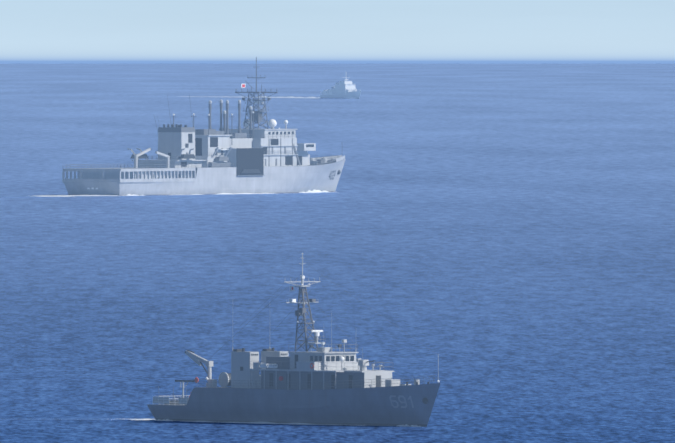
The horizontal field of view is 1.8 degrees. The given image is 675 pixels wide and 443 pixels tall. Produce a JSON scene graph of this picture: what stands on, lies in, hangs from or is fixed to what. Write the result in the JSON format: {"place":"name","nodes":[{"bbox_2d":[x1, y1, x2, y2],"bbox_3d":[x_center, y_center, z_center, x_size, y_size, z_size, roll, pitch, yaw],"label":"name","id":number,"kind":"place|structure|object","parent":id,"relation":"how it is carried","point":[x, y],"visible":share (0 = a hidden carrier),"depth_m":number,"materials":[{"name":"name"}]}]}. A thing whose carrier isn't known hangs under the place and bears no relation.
{"place":"outdoors","nodes":[
{"label":"outdoors","id":0,"kind":"place"},
{"bbox_2d":[0,64,674,442],"bbox_3d":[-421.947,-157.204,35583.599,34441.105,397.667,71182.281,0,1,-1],"label":"sea","id":1,"kind":"structure","parent":0,"point":[500,238],"depth_m":4430.48,"materials":[{"name":"liquid"}]},
{"bbox_2d":[38,195,117,196],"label":"wake","id":2,"kind":"object","parent":1,"relation":"on","point":[72,195],"visible":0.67,"depth_m":5650.90,"materials":[{"name":"white liquid"}]},
{"bbox_2d":[62,57,345,195],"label":"naval ship","id":3,"kind":"object","parent":1,"relation":"on","point":[225,159],"visible":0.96,"depth_m":5701.21,"materials":[{"name":"grey metal"}]},
{"bbox_2d":[178,96,319,97],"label":"ship wake","id":4,"kind":"object","parent":1,"relation":"on","point":[263,97],"visible":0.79,"depth_m":11466.41,"materials":[{"name":"white liquid"}]},
{"bbox_2d":[147,253,440,426],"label":"minesweeper","id":5,"kind":"object","parent":1,"relation":"on","point":[321,385],"visible":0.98,"depth_m":2694.03,"materials":[{"name":"grey metal"}]},
{"bbox_2d":[320,77,360,98],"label":"ship","id":6,"kind":"object","parent":1,"relation":"on","point":[346,89],"visible":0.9,"depth_m":11389.61,"materials":[{"name":"white paint"}]},
{"bbox_2d":[0,0,674,63],"label":"sky","id":7,"kind":"structure","parent":0,"point":[31,31],"materials":[{"name":"blue"}]}
]}

